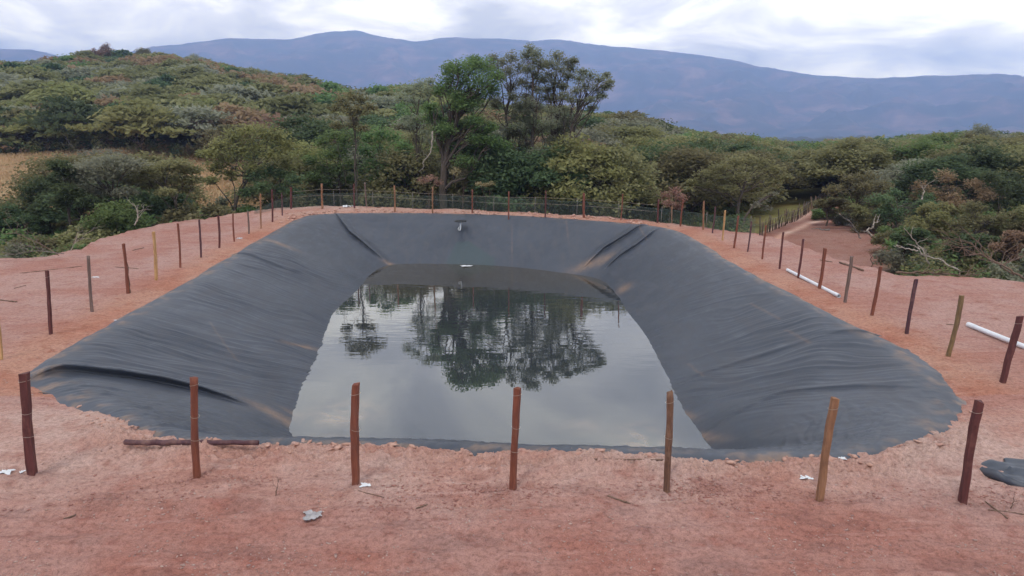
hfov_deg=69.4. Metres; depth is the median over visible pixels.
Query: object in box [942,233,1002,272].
thorn bush
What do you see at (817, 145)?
leafy tree
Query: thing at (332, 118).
thorn tree
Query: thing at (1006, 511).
stick
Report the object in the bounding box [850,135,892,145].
thorn tree
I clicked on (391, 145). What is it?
thorn tree
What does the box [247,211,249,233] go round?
fence post
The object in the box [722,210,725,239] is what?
fence post
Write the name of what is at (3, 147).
thorn tree
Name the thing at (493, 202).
net fence
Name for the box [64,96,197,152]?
thorn tree
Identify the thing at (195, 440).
fence post
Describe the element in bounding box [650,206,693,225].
bush
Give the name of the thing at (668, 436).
fence post
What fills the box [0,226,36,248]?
bush
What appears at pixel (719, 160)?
leafy tree
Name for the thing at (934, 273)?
undergrowth
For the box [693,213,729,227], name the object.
bush
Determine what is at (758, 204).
thorn tree
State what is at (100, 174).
thorn tree
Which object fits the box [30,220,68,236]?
bush
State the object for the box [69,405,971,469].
soil clods
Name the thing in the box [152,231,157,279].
fence post
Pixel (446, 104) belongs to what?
thorn tree
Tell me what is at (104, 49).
thorn tree
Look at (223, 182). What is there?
grass
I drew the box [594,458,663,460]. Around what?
rod
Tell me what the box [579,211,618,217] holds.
bush
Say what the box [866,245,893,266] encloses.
shrub
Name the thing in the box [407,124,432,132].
thorn tree
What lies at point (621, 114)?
thorn tree
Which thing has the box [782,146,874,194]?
thorn tree
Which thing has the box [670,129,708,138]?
leafy tree
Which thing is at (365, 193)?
fence post
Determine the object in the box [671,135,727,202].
leafy tree
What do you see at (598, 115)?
thorn tree
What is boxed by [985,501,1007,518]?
stick
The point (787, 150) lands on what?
thorn tree
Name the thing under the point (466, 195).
fence wire
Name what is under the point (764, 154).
thorn tree
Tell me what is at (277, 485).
standing twig
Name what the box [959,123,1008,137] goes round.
thorn tree
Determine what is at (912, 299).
fence post
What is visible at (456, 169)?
shrub
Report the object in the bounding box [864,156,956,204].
thorn tree
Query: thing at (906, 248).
dead branch
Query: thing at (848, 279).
fence post
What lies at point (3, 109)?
thorn tree
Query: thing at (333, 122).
thorn tree
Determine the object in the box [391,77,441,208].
thorn tree
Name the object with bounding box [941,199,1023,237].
thorn bush
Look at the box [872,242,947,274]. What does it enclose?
bush
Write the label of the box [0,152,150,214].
thorn tree
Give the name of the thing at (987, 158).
leafy tree
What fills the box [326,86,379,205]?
leafy tree
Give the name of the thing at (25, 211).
leafy tree
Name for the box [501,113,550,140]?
leafy tree
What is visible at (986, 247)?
bush
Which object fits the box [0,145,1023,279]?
undergrowth
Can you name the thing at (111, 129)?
thorn tree
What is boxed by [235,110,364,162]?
thorn tree
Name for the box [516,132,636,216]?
thorn tree
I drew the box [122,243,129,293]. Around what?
fence post
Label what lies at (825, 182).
thorn tree
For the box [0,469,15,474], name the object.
plastic scrap
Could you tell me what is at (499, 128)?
thorn tree
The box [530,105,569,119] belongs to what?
thorn tree
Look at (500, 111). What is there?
leafy tree
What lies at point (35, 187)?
leafy tree
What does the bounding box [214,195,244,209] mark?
bush
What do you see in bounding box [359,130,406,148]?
thorn tree
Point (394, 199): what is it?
fence post
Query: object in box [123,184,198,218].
leafy tree
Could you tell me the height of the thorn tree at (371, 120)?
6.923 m
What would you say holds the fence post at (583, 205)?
on the ground at (714, 543)
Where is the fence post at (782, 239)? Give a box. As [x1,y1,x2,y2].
[779,232,783,268]
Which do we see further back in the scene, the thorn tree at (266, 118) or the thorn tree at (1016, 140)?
the thorn tree at (266, 118)
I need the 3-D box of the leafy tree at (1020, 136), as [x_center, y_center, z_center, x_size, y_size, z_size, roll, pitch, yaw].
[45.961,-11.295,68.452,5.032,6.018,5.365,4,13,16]
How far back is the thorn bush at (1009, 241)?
32.89 m
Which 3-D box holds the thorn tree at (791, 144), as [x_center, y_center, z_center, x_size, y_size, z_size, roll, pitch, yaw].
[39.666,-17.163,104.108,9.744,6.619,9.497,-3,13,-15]
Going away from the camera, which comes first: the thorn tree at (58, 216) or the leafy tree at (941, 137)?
the thorn tree at (58, 216)
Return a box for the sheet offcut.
[980,458,1023,486]
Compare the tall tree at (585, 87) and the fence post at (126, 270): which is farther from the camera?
the tall tree at (585, 87)
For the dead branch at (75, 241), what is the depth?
28.80 m
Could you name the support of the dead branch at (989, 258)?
on the ground at (714, 543)
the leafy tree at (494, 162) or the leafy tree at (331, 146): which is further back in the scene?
the leafy tree at (331, 146)
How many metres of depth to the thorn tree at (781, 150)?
76.49 m
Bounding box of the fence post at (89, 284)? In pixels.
[87,255,93,311]
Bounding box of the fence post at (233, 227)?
[232,213,234,241]
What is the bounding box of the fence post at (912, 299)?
[905,279,917,333]
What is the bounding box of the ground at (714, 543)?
[0,129,1023,575]
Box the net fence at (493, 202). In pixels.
[254,191,755,232]
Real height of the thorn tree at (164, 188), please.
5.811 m
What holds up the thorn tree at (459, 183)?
on the ground at (714, 543)
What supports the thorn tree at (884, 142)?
on the ground at (714, 543)
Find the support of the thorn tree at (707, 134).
on the ground at (714, 543)
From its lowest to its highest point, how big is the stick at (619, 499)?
0.050 m
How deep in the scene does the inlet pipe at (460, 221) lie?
41.80 m
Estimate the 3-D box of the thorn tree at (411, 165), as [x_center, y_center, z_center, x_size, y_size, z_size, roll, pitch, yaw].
[-7.538,-7.143,55.336,11.603,7.146,10.050,-1,12,-5]
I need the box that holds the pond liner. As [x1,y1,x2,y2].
[18,213,966,465]
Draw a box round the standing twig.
[270,475,281,495]
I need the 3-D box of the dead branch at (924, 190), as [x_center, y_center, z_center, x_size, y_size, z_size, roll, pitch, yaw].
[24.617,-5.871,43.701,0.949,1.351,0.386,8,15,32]
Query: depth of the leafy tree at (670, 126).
92.51 m
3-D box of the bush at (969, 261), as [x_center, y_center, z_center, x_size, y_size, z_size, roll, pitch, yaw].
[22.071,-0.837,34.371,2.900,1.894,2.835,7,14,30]
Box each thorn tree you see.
[0,106,42,137]
[0,107,93,147]
[0,110,94,145]
[0,125,24,149]
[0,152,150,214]
[0,203,55,234]
[1,95,117,151]
[20,178,137,224]
[22,144,168,205]
[40,158,105,231]
[56,150,212,211]
[56,152,155,204]
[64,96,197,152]
[89,49,103,56]
[91,115,165,144]
[96,43,113,56]
[121,157,207,211]
[134,47,150,55]
[152,104,248,147]
[189,124,258,160]
[193,117,307,210]
[221,154,351,207]
[229,112,294,151]
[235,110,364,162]
[257,140,362,204]
[275,113,318,132]
[306,143,440,204]
[314,117,351,130]
[318,115,339,120]
[332,116,366,124]
[334,144,477,208]
[340,113,392,130]
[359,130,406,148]
[378,139,409,151]
[379,119,399,130]
[383,127,413,145]
[384,111,405,121]
[385,112,461,129]
[389,124,419,132]
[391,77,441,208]
[398,130,435,151]
[399,176,431,208]
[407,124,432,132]
[420,130,472,152]
[430,142,499,209]
[437,101,477,117]
[452,110,508,126]
[463,109,509,121]
[474,107,521,122]
[479,144,610,212]
[484,120,521,140]
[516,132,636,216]
[523,133,584,145]
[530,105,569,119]
[530,141,676,217]
[542,124,622,147]
[584,112,615,125]
[588,114,689,142]
[591,124,631,145]
[592,124,671,145]
[593,112,645,123]
[606,137,634,148]
[614,110,665,123]
[615,111,669,125]
[626,136,657,150]
[641,144,766,223]
[649,143,696,204]
[669,172,730,212]
[670,127,687,133]
[679,152,795,215]
[685,164,796,207]
[696,130,719,135]
[709,135,736,143]
[716,134,792,168]
[718,140,797,186]
[720,149,816,204]
[721,133,735,139]
[741,191,778,231]
[777,146,829,178]
[779,142,805,184]
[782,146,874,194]
[791,136,900,197]
[793,142,837,185]
[804,142,908,190]
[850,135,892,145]
[857,139,897,171]
[859,141,951,183]
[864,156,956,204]
[876,138,917,144]
[888,152,999,202]
[907,146,983,185]
[927,131,957,135]
[947,133,998,147]
[952,130,994,142]
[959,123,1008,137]
[961,149,1023,195]
[978,136,1023,152]
[993,142,1023,202]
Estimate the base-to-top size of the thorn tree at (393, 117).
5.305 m
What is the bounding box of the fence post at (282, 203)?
[281,193,282,215]
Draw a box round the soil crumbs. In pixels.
[0,464,1023,534]
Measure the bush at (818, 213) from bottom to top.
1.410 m
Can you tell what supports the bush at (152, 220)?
on the ground at (714, 543)
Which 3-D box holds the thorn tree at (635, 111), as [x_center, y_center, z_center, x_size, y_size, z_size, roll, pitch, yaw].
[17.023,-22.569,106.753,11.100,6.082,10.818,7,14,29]
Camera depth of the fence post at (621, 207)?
40.06 m
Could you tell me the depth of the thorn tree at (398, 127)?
87.96 m
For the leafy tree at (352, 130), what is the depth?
78.15 m
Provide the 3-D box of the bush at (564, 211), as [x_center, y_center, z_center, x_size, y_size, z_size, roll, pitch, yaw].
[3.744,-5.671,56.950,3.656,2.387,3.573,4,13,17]
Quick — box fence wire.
[292,189,653,211]
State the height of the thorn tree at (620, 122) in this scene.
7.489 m
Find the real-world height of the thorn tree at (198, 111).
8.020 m
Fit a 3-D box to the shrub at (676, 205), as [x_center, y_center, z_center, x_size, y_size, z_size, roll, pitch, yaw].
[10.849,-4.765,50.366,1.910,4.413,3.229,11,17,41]
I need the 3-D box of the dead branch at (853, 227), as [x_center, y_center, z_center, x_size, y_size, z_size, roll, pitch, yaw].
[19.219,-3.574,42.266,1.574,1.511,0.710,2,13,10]
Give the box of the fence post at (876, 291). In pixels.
[870,266,881,315]
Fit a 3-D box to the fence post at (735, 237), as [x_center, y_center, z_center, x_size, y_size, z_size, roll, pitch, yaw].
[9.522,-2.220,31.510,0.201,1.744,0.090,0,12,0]
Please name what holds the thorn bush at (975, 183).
on the ground at (714, 543)
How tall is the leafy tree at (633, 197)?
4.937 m
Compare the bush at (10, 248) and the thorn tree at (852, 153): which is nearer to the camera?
the bush at (10, 248)
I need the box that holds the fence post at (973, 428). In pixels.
[958,399,983,504]
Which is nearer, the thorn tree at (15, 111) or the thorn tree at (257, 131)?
the thorn tree at (257, 131)
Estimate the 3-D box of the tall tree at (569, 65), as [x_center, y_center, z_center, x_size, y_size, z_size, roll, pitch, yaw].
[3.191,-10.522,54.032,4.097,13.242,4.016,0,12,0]
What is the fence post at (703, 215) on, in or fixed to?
on the ground at (714, 543)
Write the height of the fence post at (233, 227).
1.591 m
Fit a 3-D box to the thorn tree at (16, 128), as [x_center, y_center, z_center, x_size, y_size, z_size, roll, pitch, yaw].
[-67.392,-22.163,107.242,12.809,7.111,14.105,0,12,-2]
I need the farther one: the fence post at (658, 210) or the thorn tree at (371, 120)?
the thorn tree at (371, 120)
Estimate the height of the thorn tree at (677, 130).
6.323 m
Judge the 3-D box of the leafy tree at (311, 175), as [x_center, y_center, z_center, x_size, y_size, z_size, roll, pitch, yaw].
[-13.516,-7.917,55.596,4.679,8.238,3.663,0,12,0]
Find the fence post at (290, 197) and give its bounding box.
[290,187,291,208]
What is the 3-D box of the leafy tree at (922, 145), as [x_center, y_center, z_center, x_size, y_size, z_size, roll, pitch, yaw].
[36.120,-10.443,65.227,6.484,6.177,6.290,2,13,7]
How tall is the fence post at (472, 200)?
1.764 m
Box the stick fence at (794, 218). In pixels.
[759,184,830,235]
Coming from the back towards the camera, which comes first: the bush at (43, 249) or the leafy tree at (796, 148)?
the leafy tree at (796, 148)
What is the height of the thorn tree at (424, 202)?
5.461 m
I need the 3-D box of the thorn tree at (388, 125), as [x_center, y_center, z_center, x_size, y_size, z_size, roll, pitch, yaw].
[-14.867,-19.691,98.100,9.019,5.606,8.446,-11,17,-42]
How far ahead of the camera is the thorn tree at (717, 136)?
92.64 m
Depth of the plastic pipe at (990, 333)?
18.21 m
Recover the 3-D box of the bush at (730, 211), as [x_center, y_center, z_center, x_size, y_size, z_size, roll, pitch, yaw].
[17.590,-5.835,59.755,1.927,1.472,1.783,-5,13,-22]
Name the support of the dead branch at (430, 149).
attached to the tall tree at (444, 128)
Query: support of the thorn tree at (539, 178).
on the ground at (714, 543)
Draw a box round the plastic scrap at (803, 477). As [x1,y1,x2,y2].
[800,475,812,478]
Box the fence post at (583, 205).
[582,193,584,217]
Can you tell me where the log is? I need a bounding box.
[123,439,258,445]
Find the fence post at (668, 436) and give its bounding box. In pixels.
[663,390,673,492]
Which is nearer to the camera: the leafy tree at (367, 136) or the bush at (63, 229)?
the bush at (63, 229)
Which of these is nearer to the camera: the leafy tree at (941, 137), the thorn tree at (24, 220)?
the thorn tree at (24, 220)
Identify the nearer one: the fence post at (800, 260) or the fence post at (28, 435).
the fence post at (28, 435)
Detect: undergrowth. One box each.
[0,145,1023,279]
[895,260,991,276]
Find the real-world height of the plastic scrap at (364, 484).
0.026 m
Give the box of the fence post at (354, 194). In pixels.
[353,183,354,207]
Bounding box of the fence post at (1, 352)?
[0,326,2,359]
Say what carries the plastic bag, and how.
on the ground at (714, 543)
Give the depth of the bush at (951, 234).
41.49 m
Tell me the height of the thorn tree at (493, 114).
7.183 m
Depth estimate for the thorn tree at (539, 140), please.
78.83 m
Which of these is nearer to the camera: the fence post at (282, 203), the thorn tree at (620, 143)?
the fence post at (282, 203)
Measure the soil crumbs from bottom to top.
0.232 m
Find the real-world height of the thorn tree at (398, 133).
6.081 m
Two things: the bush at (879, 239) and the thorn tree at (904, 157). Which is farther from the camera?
the thorn tree at (904, 157)
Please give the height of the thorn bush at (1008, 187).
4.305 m
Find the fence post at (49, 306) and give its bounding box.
[45,270,52,334]
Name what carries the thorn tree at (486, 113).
on the ground at (714, 543)
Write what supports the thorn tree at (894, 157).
on the ground at (714, 543)
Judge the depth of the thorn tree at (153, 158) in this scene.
53.76 m
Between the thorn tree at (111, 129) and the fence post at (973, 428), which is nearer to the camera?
the fence post at (973, 428)
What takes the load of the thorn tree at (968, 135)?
on the ground at (714, 543)
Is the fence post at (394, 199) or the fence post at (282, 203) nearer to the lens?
the fence post at (282, 203)
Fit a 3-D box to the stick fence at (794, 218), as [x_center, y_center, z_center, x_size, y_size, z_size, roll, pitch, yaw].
[23.328,-6.448,59.472,0.682,2.202,25.470,8,15,32]
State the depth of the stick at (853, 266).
27.00 m
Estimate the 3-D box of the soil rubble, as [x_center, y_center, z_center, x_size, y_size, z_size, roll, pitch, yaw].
[-2.751,-4.124,42.302,22.239,0.312,8.056,0,12,0]
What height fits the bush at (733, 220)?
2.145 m
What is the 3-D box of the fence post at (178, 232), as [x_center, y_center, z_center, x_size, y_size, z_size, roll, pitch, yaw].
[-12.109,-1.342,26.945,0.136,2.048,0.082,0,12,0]
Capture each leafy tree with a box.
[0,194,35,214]
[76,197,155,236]
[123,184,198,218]
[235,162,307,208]
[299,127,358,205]
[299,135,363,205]
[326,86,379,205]
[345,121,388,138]
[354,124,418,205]
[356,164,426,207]
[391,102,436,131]
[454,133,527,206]
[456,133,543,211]
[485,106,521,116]
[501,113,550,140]
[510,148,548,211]
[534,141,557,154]
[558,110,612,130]
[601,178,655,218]
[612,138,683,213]
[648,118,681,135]
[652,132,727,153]
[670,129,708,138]
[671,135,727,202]
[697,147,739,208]
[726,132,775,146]
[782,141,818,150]
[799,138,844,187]
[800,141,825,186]
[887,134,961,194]
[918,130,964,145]
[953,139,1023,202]
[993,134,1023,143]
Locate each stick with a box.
[24,266,79,272]
[608,495,630,503]
[839,262,863,270]
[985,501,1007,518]
[988,509,1023,514]
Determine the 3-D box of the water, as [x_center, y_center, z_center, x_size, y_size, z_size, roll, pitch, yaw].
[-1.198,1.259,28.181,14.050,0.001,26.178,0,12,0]
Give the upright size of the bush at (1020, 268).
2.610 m
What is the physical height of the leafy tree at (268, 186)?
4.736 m
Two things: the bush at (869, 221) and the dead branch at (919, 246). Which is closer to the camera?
the dead branch at (919, 246)
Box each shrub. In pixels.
[417,174,443,207]
[449,163,472,206]
[475,181,495,210]
[656,186,689,220]
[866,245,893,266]
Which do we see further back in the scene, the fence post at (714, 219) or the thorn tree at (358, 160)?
the thorn tree at (358, 160)
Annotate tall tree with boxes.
[413,54,517,208]
[484,49,537,209]
[505,42,563,212]
[534,49,580,213]
[560,67,614,214]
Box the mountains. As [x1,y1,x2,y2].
[0,30,1023,138]
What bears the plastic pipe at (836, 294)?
on the ground at (714, 543)
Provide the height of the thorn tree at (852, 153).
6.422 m
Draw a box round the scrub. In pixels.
[0,132,273,161]
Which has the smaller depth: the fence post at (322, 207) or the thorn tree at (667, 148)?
the fence post at (322, 207)
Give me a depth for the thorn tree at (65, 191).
40.82 m
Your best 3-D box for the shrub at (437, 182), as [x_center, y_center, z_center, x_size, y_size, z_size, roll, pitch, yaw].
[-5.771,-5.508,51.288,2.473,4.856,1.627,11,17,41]
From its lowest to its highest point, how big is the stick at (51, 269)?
0.054 m
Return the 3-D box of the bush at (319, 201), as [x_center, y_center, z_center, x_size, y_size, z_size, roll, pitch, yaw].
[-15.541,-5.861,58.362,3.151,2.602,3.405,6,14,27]
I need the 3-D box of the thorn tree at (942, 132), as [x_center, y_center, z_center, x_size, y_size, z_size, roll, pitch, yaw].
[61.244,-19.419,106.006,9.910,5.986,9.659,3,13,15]
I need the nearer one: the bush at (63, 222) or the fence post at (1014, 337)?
the fence post at (1014, 337)
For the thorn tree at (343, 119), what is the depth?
102.18 m
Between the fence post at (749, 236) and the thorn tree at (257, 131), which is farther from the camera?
the thorn tree at (257, 131)
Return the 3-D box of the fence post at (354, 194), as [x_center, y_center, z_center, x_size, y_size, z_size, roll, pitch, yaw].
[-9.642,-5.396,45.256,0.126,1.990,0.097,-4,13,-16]
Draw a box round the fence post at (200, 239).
[198,219,201,257]
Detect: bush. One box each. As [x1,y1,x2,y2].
[0,216,37,236]
[0,223,63,255]
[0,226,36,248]
[0,234,63,256]
[0,242,47,257]
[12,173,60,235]
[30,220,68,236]
[37,228,67,241]
[50,214,83,228]
[50,220,119,254]
[128,212,183,227]
[152,200,236,226]
[185,199,207,213]
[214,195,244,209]
[226,204,259,212]
[254,199,296,209]
[300,197,332,206]
[537,203,581,214]
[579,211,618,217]
[632,211,656,219]
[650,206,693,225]
[667,219,686,223]
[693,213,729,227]
[716,213,751,232]
[719,207,739,217]
[810,208,839,218]
[811,196,850,225]
[821,169,896,227]
[825,210,854,225]
[849,202,902,229]
[850,213,885,232]
[864,187,941,227]
[870,230,911,246]
[872,223,904,237]
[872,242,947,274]
[882,238,942,257]
[889,226,937,265]
[903,201,961,239]
[908,167,1005,218]
[932,240,998,261]
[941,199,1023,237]
[942,233,954,241]
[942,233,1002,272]
[954,252,1018,276]
[978,168,1023,212]
[983,248,1023,281]
[987,229,1023,263]
[994,205,1023,231]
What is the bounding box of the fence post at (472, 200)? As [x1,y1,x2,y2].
[471,189,472,212]
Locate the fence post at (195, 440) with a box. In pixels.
[190,376,200,478]
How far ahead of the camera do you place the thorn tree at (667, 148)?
66.31 m
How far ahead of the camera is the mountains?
4138.02 m
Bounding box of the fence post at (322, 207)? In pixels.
[321,184,323,208]
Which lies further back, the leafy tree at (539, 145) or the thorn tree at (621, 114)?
the thorn tree at (621, 114)
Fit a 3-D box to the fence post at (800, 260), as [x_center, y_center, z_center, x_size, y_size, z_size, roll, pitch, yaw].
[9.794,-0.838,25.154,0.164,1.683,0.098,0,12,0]
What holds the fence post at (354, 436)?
on the ground at (714, 543)
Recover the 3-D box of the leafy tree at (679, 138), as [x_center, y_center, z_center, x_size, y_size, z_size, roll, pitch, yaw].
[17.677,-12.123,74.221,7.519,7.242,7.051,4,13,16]
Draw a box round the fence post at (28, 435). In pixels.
[18,371,37,475]
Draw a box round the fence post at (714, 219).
[712,206,715,232]
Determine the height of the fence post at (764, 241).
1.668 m
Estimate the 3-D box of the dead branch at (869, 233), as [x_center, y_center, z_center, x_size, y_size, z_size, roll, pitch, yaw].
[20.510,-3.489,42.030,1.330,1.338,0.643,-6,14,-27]
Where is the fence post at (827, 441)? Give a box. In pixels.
[815,396,839,501]
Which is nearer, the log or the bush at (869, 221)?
the log
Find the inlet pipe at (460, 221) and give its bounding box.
[454,220,465,230]
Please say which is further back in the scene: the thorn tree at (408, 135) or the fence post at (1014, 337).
the thorn tree at (408, 135)
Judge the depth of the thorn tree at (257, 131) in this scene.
49.73 m
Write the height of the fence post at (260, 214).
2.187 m
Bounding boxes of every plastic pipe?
[786,268,840,297]
[966,322,1023,348]
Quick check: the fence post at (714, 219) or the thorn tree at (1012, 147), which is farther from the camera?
the thorn tree at (1012, 147)
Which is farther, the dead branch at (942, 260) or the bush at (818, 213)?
the bush at (818, 213)
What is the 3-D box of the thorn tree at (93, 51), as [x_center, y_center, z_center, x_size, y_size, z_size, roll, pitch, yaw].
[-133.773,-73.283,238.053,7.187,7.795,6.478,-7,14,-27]
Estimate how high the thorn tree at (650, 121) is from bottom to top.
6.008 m
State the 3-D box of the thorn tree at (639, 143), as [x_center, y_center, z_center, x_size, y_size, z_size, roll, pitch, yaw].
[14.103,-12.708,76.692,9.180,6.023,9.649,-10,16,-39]
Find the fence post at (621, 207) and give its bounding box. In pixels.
[620,194,622,219]
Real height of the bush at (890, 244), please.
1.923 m
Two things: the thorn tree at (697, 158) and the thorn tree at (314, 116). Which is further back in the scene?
the thorn tree at (314, 116)
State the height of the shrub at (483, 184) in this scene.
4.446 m
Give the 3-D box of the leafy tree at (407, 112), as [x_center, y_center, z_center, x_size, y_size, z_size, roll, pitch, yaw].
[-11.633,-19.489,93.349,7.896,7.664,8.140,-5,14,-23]
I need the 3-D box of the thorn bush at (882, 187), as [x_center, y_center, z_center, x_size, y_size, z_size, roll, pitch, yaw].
[24.619,-6.057,52.062,4.434,4.712,6.874,9,15,35]
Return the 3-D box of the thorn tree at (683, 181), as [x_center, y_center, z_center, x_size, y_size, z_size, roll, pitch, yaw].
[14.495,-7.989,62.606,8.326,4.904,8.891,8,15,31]
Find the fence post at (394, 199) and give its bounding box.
[393,185,395,211]
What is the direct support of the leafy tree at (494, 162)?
on the ground at (714, 543)
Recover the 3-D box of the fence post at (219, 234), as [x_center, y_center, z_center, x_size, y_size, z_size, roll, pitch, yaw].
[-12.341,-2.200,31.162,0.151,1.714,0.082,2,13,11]
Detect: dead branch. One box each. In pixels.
[0,209,71,255]
[70,217,107,250]
[125,195,148,224]
[419,131,432,171]
[837,213,862,238]
[865,215,879,237]
[894,244,917,251]
[904,226,929,263]
[909,244,960,271]
[915,219,1023,279]
[920,180,938,199]
[983,224,1023,275]
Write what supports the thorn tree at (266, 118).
on the ground at (714, 543)
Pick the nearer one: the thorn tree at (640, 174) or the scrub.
the thorn tree at (640, 174)
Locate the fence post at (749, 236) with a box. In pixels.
[747,221,751,251]
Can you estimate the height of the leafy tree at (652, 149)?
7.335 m
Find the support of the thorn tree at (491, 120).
on the ground at (714, 543)
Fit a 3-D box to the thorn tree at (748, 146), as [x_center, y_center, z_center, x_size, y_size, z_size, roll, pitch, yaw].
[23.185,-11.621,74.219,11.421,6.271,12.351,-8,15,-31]
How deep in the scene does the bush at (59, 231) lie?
44.81 m
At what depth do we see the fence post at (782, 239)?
26.54 m
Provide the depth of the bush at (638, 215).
57.45 m
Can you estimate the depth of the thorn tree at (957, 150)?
61.04 m
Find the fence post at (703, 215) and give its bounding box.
[702,201,704,229]
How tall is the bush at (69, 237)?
2.974 m
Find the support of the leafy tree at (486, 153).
on the ground at (714, 543)
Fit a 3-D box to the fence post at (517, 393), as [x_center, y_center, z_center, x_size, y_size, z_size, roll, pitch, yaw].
[0.047,2.310,10.437,0.180,1.944,0.126,3,13,15]
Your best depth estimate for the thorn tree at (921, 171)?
54.71 m
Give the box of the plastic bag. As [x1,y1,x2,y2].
[303,510,321,520]
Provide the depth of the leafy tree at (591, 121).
89.13 m
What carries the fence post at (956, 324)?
on the ground at (714, 543)
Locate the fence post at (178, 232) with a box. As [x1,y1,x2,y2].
[177,223,180,267]
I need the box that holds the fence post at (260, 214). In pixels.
[260,194,261,228]
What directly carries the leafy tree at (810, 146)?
on the ground at (714, 543)
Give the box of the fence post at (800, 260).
[797,239,803,277]
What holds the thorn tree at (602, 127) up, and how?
on the ground at (714, 543)
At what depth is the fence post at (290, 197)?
45.88 m
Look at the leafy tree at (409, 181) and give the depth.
58.30 m
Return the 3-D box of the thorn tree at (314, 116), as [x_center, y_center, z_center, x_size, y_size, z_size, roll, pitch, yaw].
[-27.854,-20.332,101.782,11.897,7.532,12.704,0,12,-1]
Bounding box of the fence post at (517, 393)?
[509,387,521,490]
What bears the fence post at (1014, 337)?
on the ground at (714, 543)
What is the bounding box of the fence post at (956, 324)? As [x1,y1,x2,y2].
[945,295,964,356]
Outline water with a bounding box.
[289,264,710,448]
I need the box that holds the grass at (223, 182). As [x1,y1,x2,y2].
[0,144,270,217]
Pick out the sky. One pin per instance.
(845, 38)
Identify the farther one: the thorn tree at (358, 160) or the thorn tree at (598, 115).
the thorn tree at (598, 115)
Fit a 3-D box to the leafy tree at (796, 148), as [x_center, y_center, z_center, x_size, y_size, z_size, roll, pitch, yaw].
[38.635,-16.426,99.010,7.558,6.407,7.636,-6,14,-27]
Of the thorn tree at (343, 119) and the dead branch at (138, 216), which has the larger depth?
the thorn tree at (343, 119)
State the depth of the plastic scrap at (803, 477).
10.85 m
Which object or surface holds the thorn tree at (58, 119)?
on the ground at (714, 543)
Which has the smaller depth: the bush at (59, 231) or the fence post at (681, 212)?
the fence post at (681, 212)
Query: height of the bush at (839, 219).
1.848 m
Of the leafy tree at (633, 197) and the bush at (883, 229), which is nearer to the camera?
the bush at (883, 229)
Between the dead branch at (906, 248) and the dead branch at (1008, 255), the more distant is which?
the dead branch at (906, 248)
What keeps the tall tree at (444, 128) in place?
on the ground at (714, 543)
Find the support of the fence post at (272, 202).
on the ground at (714, 543)
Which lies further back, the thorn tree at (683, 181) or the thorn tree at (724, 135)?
the thorn tree at (724, 135)
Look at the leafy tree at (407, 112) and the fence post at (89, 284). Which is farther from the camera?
the leafy tree at (407, 112)
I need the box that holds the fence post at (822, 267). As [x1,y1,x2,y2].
[818,248,826,288]
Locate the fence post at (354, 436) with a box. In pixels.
[350,382,360,485]
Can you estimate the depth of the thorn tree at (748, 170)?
61.44 m
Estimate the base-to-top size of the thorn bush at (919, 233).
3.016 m
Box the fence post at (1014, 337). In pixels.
[999,316,1023,382]
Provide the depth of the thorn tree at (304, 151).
57.80 m
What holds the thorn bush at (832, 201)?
on the ground at (714, 543)
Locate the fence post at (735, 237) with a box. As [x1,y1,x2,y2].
[733,215,738,247]
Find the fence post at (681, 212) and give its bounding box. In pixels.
[679,199,683,225]
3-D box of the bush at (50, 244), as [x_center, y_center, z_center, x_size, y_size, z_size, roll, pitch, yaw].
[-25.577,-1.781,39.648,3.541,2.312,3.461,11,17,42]
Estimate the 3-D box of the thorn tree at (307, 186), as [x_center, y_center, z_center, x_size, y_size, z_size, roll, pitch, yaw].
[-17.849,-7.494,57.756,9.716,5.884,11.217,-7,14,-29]
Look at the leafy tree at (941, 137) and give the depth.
80.05 m
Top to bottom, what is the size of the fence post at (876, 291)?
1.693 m
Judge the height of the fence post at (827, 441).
1.900 m
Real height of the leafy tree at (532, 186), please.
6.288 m
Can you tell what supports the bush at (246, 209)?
on the ground at (714, 543)
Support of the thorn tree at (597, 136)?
on the ground at (714, 543)
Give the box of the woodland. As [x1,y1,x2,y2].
[0,49,1023,147]
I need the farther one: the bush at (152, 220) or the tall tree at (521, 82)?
the tall tree at (521, 82)
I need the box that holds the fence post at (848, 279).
[843,256,853,302]
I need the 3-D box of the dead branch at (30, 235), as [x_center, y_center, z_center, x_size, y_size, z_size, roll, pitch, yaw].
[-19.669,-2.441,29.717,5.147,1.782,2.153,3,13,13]
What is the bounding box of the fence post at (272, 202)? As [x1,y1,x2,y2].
[271,189,272,221]
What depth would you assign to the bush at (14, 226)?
44.55 m
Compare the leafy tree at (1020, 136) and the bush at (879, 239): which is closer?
the bush at (879, 239)
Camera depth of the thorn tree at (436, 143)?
74.72 m
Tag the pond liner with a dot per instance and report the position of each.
(755, 368)
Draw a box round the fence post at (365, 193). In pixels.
[364,182,366,206]
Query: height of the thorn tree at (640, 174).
7.342 m
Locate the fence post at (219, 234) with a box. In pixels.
[217,215,220,247]
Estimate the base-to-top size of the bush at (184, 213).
3.199 m
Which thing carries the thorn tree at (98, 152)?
on the ground at (714, 543)
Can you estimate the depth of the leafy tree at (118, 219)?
39.68 m
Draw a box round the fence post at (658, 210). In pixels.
[657,199,659,222]
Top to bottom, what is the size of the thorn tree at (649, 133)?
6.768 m
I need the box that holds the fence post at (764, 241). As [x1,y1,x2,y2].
[761,225,766,258]
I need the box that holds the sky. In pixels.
[0,0,1023,77]
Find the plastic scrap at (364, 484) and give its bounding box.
[359,483,370,486]
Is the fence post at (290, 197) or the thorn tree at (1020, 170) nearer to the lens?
the fence post at (290, 197)

